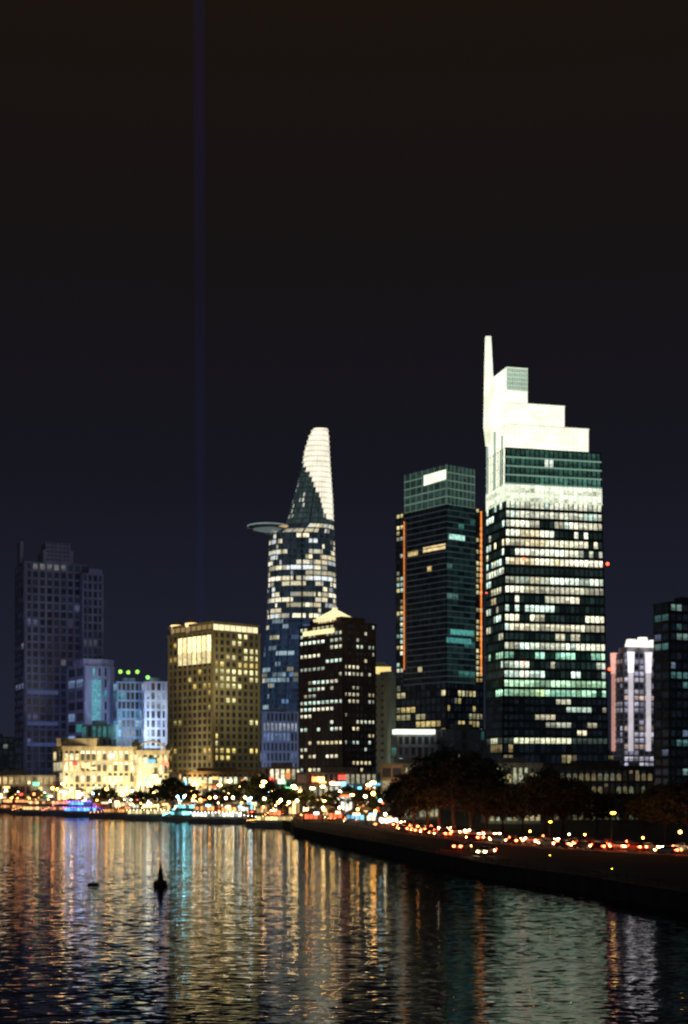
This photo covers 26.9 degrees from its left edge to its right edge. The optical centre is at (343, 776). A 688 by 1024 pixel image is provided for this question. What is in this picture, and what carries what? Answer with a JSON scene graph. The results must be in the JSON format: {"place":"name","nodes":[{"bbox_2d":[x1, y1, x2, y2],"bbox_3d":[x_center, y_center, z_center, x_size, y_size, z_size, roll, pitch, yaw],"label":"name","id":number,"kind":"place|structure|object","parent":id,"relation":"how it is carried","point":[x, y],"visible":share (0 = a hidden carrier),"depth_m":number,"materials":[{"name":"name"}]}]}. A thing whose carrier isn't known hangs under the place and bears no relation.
{"place":"outdoors","nodes":[
{"label":"outdoors","id":0,"kind":"place"},
{"bbox_2d":[14,541,103,774],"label":"residential tower","id":1,"kind":"structure","parent":0,"point":[59,612],"depth_m":806.32,"materials":[{"name":"blue concrete"}]},
{"bbox_2d":[0,813,687,1023],"bbox_3d":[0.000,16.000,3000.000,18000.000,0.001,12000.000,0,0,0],"label":"river water","id":2,"kind":"structure","parent":0,"point":[234,923],"depth_m":142.29,"materials":[{"name":"black liquid"}]},
{"bbox_2d":[0,791,30,812],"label":"river boat","id":3,"kind":"object","parent":2,"relation":"on","point":[7,805],"visible":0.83,"depth_m":637.55,"materials":[{"name":"orange"}]},
{"bbox_2d":[11,792,54,814],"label":"river boat","id":4,"kind":"object","parent":2,"relation":"on","point":[34,807],"visible":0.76,"depth_m":602.69,"materials":[{"name":"orange"}]},
{"bbox_2d":[41,792,79,814],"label":"river boat","id":5,"kind":"object","parent":2,"relation":"on","point":[56,808],"visible":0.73,"depth_m":598.36,"materials":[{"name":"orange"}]},
{"bbox_2d":[61,793,101,816],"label":"river boat","id":6,"kind":"object","parent":2,"relation":"on","point":[81,808],"visible":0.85,"depth_m":578.62,"materials":[{"name":"blue"}]},
{"bbox_2d":[89,802,157,817],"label":"river boat","id":7,"kind":"object","parent":2,"relation":"on","point":[116,812],"visible":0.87,"depth_m":557.50,"materials":[{"name":"grey"}]},
{"bbox_2d":[124,801,172,819],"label":"river boat","id":8,"kind":"object","parent":2,"relation":"on","point":[143,814],"visible":0.87,"depth_m":533.06,"materials":[{"name":"grey"}]},
{"bbox_2d":[153,863,167,885],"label":"channel buoy","id":9,"kind":"object","parent":2,"relation":"on","point":[160,881],"visible":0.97,"depth_m":210.63,"materials":[{"name":"paint"}]},
{"bbox_2d":[162,795,200,820],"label":"river boat","id":10,"kind":"object","parent":2,"relation":"on","point":[180,816],"visible":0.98,"depth_m":518.62,"materials":[{"name":"teal"}]},
{"bbox_2d":[187,802,255,823],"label":"river boat","id":11,"kind":"object","parent":2,"relation":"on","point":[221,817],"visible":0.95,"depth_m":495.92,"materials":[{"name":"grey"}]},
{"bbox_2d":[247,805,295,827],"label":"river boat","id":12,"kind":"object","parent":2,"relation":"on","point":[270,821],"visible":0.94,"depth_m":453.49,"materials":[{"name":"grey"}]},
{"bbox_2d":[0,0,687,749],"label":"sky","id":13,"kind":"structure","parent":0,"point":[232,231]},
{"bbox_2d":[101,810,687,912],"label":"quay wall","id":14,"kind":"structure","parent":0,"point":[666,898],"depth_m":215.28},
{"bbox_2d":[102,807,687,890],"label":"quay railing","id":15,"kind":"object","parent":14,"relation":"on","point":[499,861],"visible":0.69,"depth_m":225.83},
{"bbox_2d":[396,464,483,733],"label":"dark office tower","id":16,"kind":"structure","parent":0,"point":[439,603],"depth_m":608.74,"materials":[{"name":"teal glass"}]},
{"bbox_2d":[247,812,687,856],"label":"pavement","id":17,"kind":"structure","parent":0,"point":[466,841],"depth_m":304.17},
{"bbox_2d":[249,813,687,854],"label":"road","id":18,"kind":"structure","parent":0,"point":[461,836],"depth_m":311.70,"materials":[{"name":"asphalt"}]},
{"bbox_2d":[110,798,124,807],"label":"riverside kiosk","id":19,"kind":"object","parent":18,"relation":"on","point":[118,802],"visible":0.61,"depth_m":618.45,"materials":[{"name":"metal"}]},
{"bbox_2d":[236,802,251,813],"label":"riverside kiosk","id":20,"kind":"object","parent":18,"relation":"on","point":[245,806],"visible":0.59,"depth_m":539.05,"materials":[{"name":"metal"}]},
{"bbox_2d":[254,804,268,814],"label":"riverside kiosk","id":21,"kind":"object","parent":18,"relation":"on","point":[258,808],"visible":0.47,"depth_m":518.15,"materials":[{"name":"metal"}]},
{"bbox_2d":[287,796,301,816],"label":"riverside kiosk","id":22,"kind":"object","parent":18,"relation":"on","point":[296,808],"visible":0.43,"depth_m":504.76,"materials":[{"name":"metal"}]},
{"bbox_2d":[327,807,345,821],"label":"riverside kiosk","id":23,"kind":"object","parent":18,"relation":"on","point":[333,814],"visible":0.91,"depth_m":450.30,"materials":[{"name":"metal"}]},
{"bbox_2d":[344,809,365,823],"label":"riverside kiosk","id":24,"kind":"object","parent":18,"relation":"on","point":[359,816],"visible":0.84,"depth_m":430.30,"materials":[{"name":"metal"}]},
{"bbox_2d":[364,809,380,823],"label":"riverside kiosk","id":25,"kind":"object","parent":18,"relation":"on","point":[371,814],"visible":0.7,"depth_m":425.30,"materials":[{"name":"metal"}]},
{"bbox_2d":[377,812,399,826],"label":"riverside kiosk","id":26,"kind":"object","parent":18,"relation":"on","point":[383,820],"visible":0.58,"depth_m":403.30,"materials":[{"name":"metal"}]},
{"bbox_2d":[466,834,483,840],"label":"car","id":27,"kind":"object","parent":18,"relation":"on","point":[475,837],"visible":1,"depth_m":314.29,"materials":[{"name":"paint"}]},
{"bbox_2d":[490,836,509,842],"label":"car","id":28,"kind":"object","parent":18,"relation":"on","point":[497,839],"visible":0.7,"depth_m":303.55,"materials":[{"name":"paint"}]},
{"bbox_2d":[505,837,523,843],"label":"car","id":29,"kind":"object","parent":18,"relation":"on","point":[514,840],"visible":0.99,"depth_m":298.68,"materials":[{"name":"paint"}]},
{"bbox_2d":[538,839,557,846],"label":"car","id":30,"kind":"object","parent":18,"relation":"on","point":[548,842],"visible":0.77,"depth_m":288.59,"materials":[{"name":"paint"}]},
{"bbox_2d":[553,840,574,847],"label":"car","id":31,"kind":"object","parent":18,"relation":"on","point":[564,843],"visible":0.9,"depth_m":284.08,"materials":[{"name":"paint"}]},
{"bbox_2d":[571,841,592,848],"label":"car","id":32,"kind":"object","parent":18,"relation":"on","point":[585,844],"visible":0.8,"depth_m":279.19,"materials":[{"name":"paint"}]},
{"bbox_2d":[590,842,610,849],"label":"car","id":33,"kind":"object","parent":18,"relation":"on","point":[601,845],"visible":0.99,"depth_m":274.25,"materials":[{"name":"paint"}]},
{"bbox_2d":[625,843,646,850],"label":"car","id":34,"kind":"object","parent":18,"relation":"on","point":[637,846],"visible":1,"depth_m":271.52,"materials":[{"name":"paint"}]},
{"bbox_2d":[641,842,662,849],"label":"car","id":35,"kind":"object","parent":18,"relation":"on","point":[652,845],"visible":0.59,"depth_m":273.93,"materials":[{"name":"paint"}]},
{"bbox_2d":[654,846,681,853],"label":"car","id":36,"kind":"object","parent":18,"relation":"on","point":[671,849],"visible":0.99,"depth_m":260.38,"materials":[{"name":"paint"}]},
{"bbox_2d":[293,810,687,890],"bbox_3d":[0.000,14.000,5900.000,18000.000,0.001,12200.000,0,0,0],"label":"ground","id":37,"kind":"structure","parent":0,"point":[671,868],"depth_m":281.25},
{"bbox_2d":[0,734,14,770],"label":"city block","id":38,"kind":"structure","parent":37,"relation":"on","point":[7,752],"depth_m":909.51,"materials":[{"name":"black glass"}]},
{"bbox_2d":[5,786,22,798],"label":"riverside tree","id":39,"kind":"object","parent":37,"relation":"on","point":[15,790],"visible":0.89,"depth_m":693.38,"materials":[{"name":"green plant"}]},
{"bbox_2d":[0,771,55,803],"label":"shop house row","id":40,"kind":"object","parent":37,"relation":"on","point":[25,782],"visible":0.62,"depth_m":699.37,"materials":[{"name":"beige concrete"}]},
{"bbox_2d":[29,789,47,799],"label":"riverside tree","id":41,"kind":"object","parent":37,"relation":"on","point":[39,795],"visible":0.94,"depth_m":688.63,"materials":[{"name":"green plant"}]},
{"bbox_2d":[55,788,69,799],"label":"riverside kiosk","id":42,"kind":"object","parent":37,"relation":"on","point":[60,791],"visible":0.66,"depth_m":689.24,"materials":[{"name":"metal"}]},
{"bbox_2d":[74,788,85,799],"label":"riverside kiosk","id":43,"kind":"object","parent":37,"relation":"on","point":[78,791],"visible":0.59,"depth_m":677.48,"materials":[{"name":"metal"}]},
{"bbox_2d":[67,659,114,737],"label":"apartment block","id":44,"kind":"structure","parent":37,"relation":"on","point":[90,682],"depth_m":775.75,"materials":[{"name":"blue glass"}]},
{"bbox_2d":[52,738,138,805],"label":"colonial hotel","id":45,"kind":"structure","parent":37,"relation":"on","point":[89,765],"depth_m":694.75,"materials":[{"name":"beige concrete"}]},
{"bbox_2d":[87,788,103,800],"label":"riverside tree","id":46,"kind":"object","parent":37,"relation":"on","point":[94,796],"visible":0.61,"depth_m":656.76,"materials":[{"name":"green plant"}]},
{"bbox_2d":[81,720,117,745],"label":"green roofed house","id":47,"kind":"structure","parent":37,"relation":"on","point":[105,732],"depth_m":733.01,"materials":[{"name":"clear glass"}]},
{"bbox_2d":[94,799,111,809],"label":"riverside kiosk","id":48,"kind":"object","parent":37,"relation":"on","point":[105,803],"visible":0.66,"depth_m":608.58,"materials":[{"name":"metal"}]},
{"bbox_2d":[96,786,119,799],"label":"riverside tree","id":49,"kind":"object","parent":37,"relation":"on","point":[109,793],"visible":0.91,"depth_m":636.05,"materials":[{"name":"green plant"}]},
{"bbox_2d":[113,670,141,746],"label":"glass office block","id":50,"kind":"structure","parent":37,"relation":"on","point":[127,706],"depth_m":761.89,"materials":[{"name":"blue"}]},
{"bbox_2d":[126,800,141,807],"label":"riverside kiosk","id":51,"kind":"object","parent":37,"relation":"on","point":[136,803],"visible":0.64,"depth_m":593.09,"materials":[{"name":"metal"}]},
{"bbox_2d":[129,790,145,801],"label":"riverside tree","id":52,"kind":"object","parent":37,"relation":"on","point":[140,798],"visible":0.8,"depth_m":596.77,"materials":[{"name":"green plant"}]},
{"bbox_2d":[141,800,160,810],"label":"riverside kiosk","id":53,"kind":"object","parent":37,"relation":"on","point":[146,804],"visible":0.7,"depth_m":593.04,"materials":[{"name":"metal"}]},
{"bbox_2d":[133,740,172,792],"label":"colonial hotel","id":54,"kind":"structure","parent":37,"relation":"on","point":[151,766],"depth_m":689.15,"materials":[{"name":"beige concrete"}]},
{"bbox_2d":[141,675,167,749],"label":"white office block","id":55,"kind":"structure","parent":37,"relation":"on","point":[154,709],"depth_m":746.31,"materials":[{"name":"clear glass"}]},
{"bbox_2d":[141,785,169,807],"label":"riverside tree","id":56,"kind":"object","parent":37,"relation":"on","point":[150,794],"visible":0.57,"depth_m":589.84,"materials":[{"name":"green plant"}]},
{"bbox_2d":[153,775,186,801],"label":"riverside tree","id":57,"kind":"object","parent":37,"relation":"on","point":[165,788],"visible":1,"depth_m":567.86,"materials":[{"name":"green plant"}]},
{"bbox_2d":[176,783,201,801],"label":"riverside tree","id":58,"kind":"object","parent":37,"relation":"on","point":[187,793],"visible":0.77,"depth_m":592.90,"materials":[{"name":"green plant"}]},
{"bbox_2d":[198,801,216,811],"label":"riverside kiosk","id":59,"kind":"object","parent":37,"relation":"on","point":[205,806],"visible":0.63,"depth_m":552.87,"materials":[{"name":"metal"}]},
{"bbox_2d":[169,768,260,801],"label":"hotel podium","id":60,"kind":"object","parent":37,"relation":"on","point":[204,780],"visible":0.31,"depth_m":646.42,"materials":[{"name":"beige glass"}]},
{"bbox_2d":[167,618,260,777],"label":"riverside hotel","id":61,"kind":"structure","parent":60,"relation":"on","point":[213,694],"depth_m":700.99,"materials":[{"name":"yellow concrete"}]},
{"bbox_2d":[200,789,229,804],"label":"riverside tree","id":62,"kind":"object","parent":37,"relation":"on","point":[212,793],"visible":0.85,"depth_m":544.95,"materials":[{"name":"green plant"}]},
{"bbox_2d":[220,802,238,811],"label":"riverside kiosk","id":63,"kind":"object","parent":37,"relation":"on","point":[232,807],"visible":0.77,"depth_m":535.28,"materials":[{"name":"metal"}]},
{"bbox_2d":[219,784,241,802],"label":"riverside tree","id":64,"kind":"object","parent":37,"relation":"on","point":[225,788],"visible":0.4,"depth_m":569.29,"materials":[{"name":"green plant"}]},
{"bbox_2d":[230,779,260,802],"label":"riverside tree","id":65,"kind":"object","parent":37,"relation":"on","point":[242,784],"visible":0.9,"depth_m":542.15,"materials":[{"name":"green plant"}]},
{"bbox_2d":[245,772,275,794],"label":"riverside tree","id":66,"kind":"object","parent":37,"relation":"on","point":[254,779],"visible":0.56,"depth_m":559.22,"materials":[{"name":"green plant"}]},
{"bbox_2d":[254,784,286,806],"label":"riverside tree","id":67,"kind":"object","parent":37,"relation":"on","point":[271,789],"visible":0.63,"depth_m":495.26,"materials":[{"name":"green plant"}]},
{"bbox_2d":[266,805,283,816],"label":"riverside kiosk","id":68,"kind":"object","parent":37,"relation":"on","point":[274,811],"visible":0.65,"depth_m":480.52,"materials":[{"name":"metal"}]},
{"bbox_2d":[257,762,298,794],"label":"shop house row","id":69,"kind":"object","parent":37,"relation":"on","point":[282,774],"visible":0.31,"depth_m":652.09,"materials":[{"name":"white concrete"}]},
{"bbox_2d":[260,708,298,766],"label":"blue office block","id":70,"kind":"structure","parent":37,"relation":"on","point":[279,734],"depth_m":782.33,"materials":[{"name":"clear glass"}]},
{"bbox_2d":[271,786,298,814],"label":"riverside tree","id":71,"kind":"object","parent":37,"relation":"on","point":[291,796],"visible":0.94,"depth_m":475.42,"materials":[{"name":"green plant"}]},
{"bbox_2d":[247,428,336,711],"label":"lotus tower with helipad","id":72,"kind":"structure","parent":37,"relation":"on","point":[301,583],"depth_m":1059.18,"materials":[{"name":"blue glass"}]},
{"bbox_2d":[299,789,319,808],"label":"riverside tree","id":73,"kind":"object","parent":37,"relation":"on","point":[304,801],"visible":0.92,"depth_m":502.89,"materials":[{"name":"green plant"}]},
{"bbox_2d":[302,808,324,822],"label":"riverside kiosk","id":74,"kind":"object","parent":37,"relation":"on","point":[313,815],"visible":1,"depth_m":440.30,"materials":[{"name":"metal"}]},
{"bbox_2d":[317,790,340,806],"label":"riverside tree","id":75,"kind":"object","parent":37,"relation":"on","point":[328,797],"visible":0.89,"depth_m":488.82,"materials":[{"name":"green plant"}]},
{"bbox_2d":[298,603,376,771],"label":"pyramid crown tower","id":76,"kind":"structure","parent":37,"relation":"on","point":[337,687],"depth_m":627.99,"materials":[{"name":"brown stone"}]},
{"bbox_2d":[296,767,380,809],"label":"shop house row","id":77,"kind":"object","parent":37,"relation":"on","point":[353,777],"visible":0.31,"depth_m":603.60,"materials":[{"name":"beige concrete"}]},
{"bbox_2d":[336,791,354,814],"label":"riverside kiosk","id":78,"kind":"object","parent":37,"relation":"on","point":[350,805],"visible":0.33,"depth_m":501.41,"materials":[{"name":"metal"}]},
{"bbox_2d":[334,784,358,806],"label":"riverside tree","id":79,"kind":"object","parent":37,"relation":"on","point":[348,788],"visible":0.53,"depth_m":502.23,"materials":[{"name":"green plant"}]},
{"bbox_2d":[348,787,382,808],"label":"riverside tree","id":80,"kind":"object","parent":37,"relation":"on","point":[359,797],"visible":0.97,"depth_m":478.20,"materials":[{"name":"green plant"}]},
{"bbox_2d":[376,671,395,771],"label":"grey tower block","id":81,"kind":"structure","parent":37,"relation":"on","point":[385,703],"depth_m":681.96,"materials":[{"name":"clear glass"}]},
{"bbox_2d":[376,662,390,675],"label":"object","id":82,"kind":"structure","parent":81,"relation":"on","point":[382,667],"depth_m":700.45,"materials":[{"name":"beige glass"}]},
{"bbox_2d":[374,795,421,827],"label":"rain tree","id":83,"kind":"object","parent":37,"relation":"on","point":[401,813],"visible":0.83,"depth_m":370.25,"materials":[{"name":"green plant"}]},
{"bbox_2d":[379,759,437,819],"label":"white villa","id":84,"kind":"object","parent":37,"relation":"on","point":[389,771],"visible":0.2,"depth_m":475.64,"materials":[{"name":"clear glass"}]},
{"bbox_2d":[378,771,438,827],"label":"rain tree","id":85,"kind":"object","parent":37,"relation":"on","point":[400,798],"visible":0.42,"depth_m":369.46,"materials":[{"name":"green plant"}]},
{"bbox_2d":[391,729,436,762],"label":"convention hall","id":86,"kind":"structure","parent":37,"relation":"on","point":[409,743],"depth_m":576.00,"materials":[{"name":"grey concrete"}]},
{"bbox_2d":[384,763,456,825],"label":"rain tree","id":87,"kind":"object","parent":37,"relation":"on","point":[410,799],"visible":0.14,"depth_m":372.13,"materials":[{"name":"green plant"}]},
{"bbox_2d":[397,750,466,826],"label":"rain tree","id":88,"kind":"object","parent":37,"relation":"on","point":[420,788],"visible":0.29,"depth_m":366.00,"materials":[{"name":"green plant"}]},
{"bbox_2d":[401,741,506,827],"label":"rain tree","id":89,"kind":"object","parent":37,"relation":"on","point":[443,757],"visible":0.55,"depth_m":361.38,"materials":[{"name":"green plant"}]},
{"bbox_2d":[435,724,487,811],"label":"podium block","id":90,"kind":"structure","parent":37,"relation":"on","point":[462,737],"depth_m":581.66,"materials":[{"name":"black glass"}]},
{"bbox_2d":[453,842,471,849],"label":"car","id":91,"kind":"object","parent":37,"relation":"on","point":[462,845],"visible":1,"depth_m":273.80,"materials":[{"name":"paint"}]},
{"bbox_2d":[425,749,523,830],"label":"rain tree","id":92,"kind":"object","parent":37,"relation":"on","point":[473,763],"visible":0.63,"depth_m":355.21,"materials":[{"name":"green plant"}]},
{"bbox_2d":[448,775,515,830],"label":"rain tree","id":93,"kind":"object","parent":37,"relation":"on","point":[487,791],"visible":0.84,"depth_m":348.35,"materials":[{"name":"green plant"}]},
{"bbox_2d":[477,847,494,854],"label":"car","id":94,"kind":"object","parent":37,"relation":"on","point":[485,850],"visible":0.98,"depth_m":256.87,"materials":[{"name":"paint"}]},
{"bbox_2d":[479,793,524,832],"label":"rain tree","id":95,"kind":"object","parent":37,"relation":"on","point":[502,819],"visible":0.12,"depth_m":359.05,"materials":[{"name":"green plant"}]},
{"bbox_2d":[490,780,540,834],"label":"rain tree","id":96,"kind":"object","parent":37,"relation":"on","point":[506,805],"visible":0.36,"depth_m":343.80,"materials":[{"name":"green plant"}]},
{"bbox_2d":[499,766,590,834],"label":"rain tree","id":97,"kind":"object","parent":37,"relation":"on","point":[533,784],"visible":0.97,"depth_m":328.77,"materials":[{"name":"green plant"}]},
{"bbox_2d":[525,775,601,836],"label":"rain tree","id":98,"kind":"object","parent":37,"relation":"on","point":[587,797],"visible":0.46,"depth_m":331.71,"materials":[{"name":"green plant"}]},
{"bbox_2d":[575,790,619,834],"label":"rain tree","id":99,"kind":"object","parent":37,"relation":"on","point":[606,802],"visible":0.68,"depth_m":343.92,"materials":[{"name":"green plant"}]},
{"bbox_2d":[595,788,636,829],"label":"rain tree","id":100,"kind":"object","parent":37,"relation":"on","point":[621,796],"visible":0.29,"depth_m":378.35,"materials":[{"name":"green plant"}]},
{"bbox_2d":[614,790,659,836],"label":"rain tree","id":101,"kind":"object","parent":37,"relation":"on","point":[632,817],"visible":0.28,"depth_m":330.00,"materials":[{"name":"green plant"}]},
{"bbox_2d":[625,780,687,843],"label":"rain tree","id":102,"kind":"object","parent":37,"relation":"on","point":[649,816],"visible":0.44,"depth_m":299.42,"materials":[{"name":"green plant"}]},
{"bbox_2d":[642,777,687,842],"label":"rain tree","id":103,"kind":"object","parent":37,"relation":"on","point":[671,815],"visible":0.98,"depth_m":288.52,"materials":[{"name":"green plant"}]},
{"bbox_2d":[481,758,542,823],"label":"arcade building","id":104,"kind":"structure","parent":0,"point":[520,766],"depth_m":431.22,"materials":[{"name":"beige concrete"}]},
{"bbox_2d":[483,336,610,765],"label":"stepped crown skyscraper","id":105,"kind":"structure","parent":0,"point":[546,686],"depth_m":645.94,"materials":[{"name":"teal glass"}]},
{"bbox_2d":[541,761,655,822],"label":"museum building","id":106,"kind":"structure","parent":0,"point":[613,777],"depth_m":441.13,"materials":[{"name":"grey glass"}]},
{"bbox_2d":[610,637,653,779],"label":"floodlit apartment tower","id":107,"kind":"structure","parent":0,"point":[632,703],"depth_m":903.72,"materials":[{"name":"white concrete"}]},
{"bbox_2d":[653,597,687,816],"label":"edge office tower","id":108,"kind":"structure","parent":0,"point":[670,690],"depth_m":502.11,"materials":[{"name":"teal glass"}]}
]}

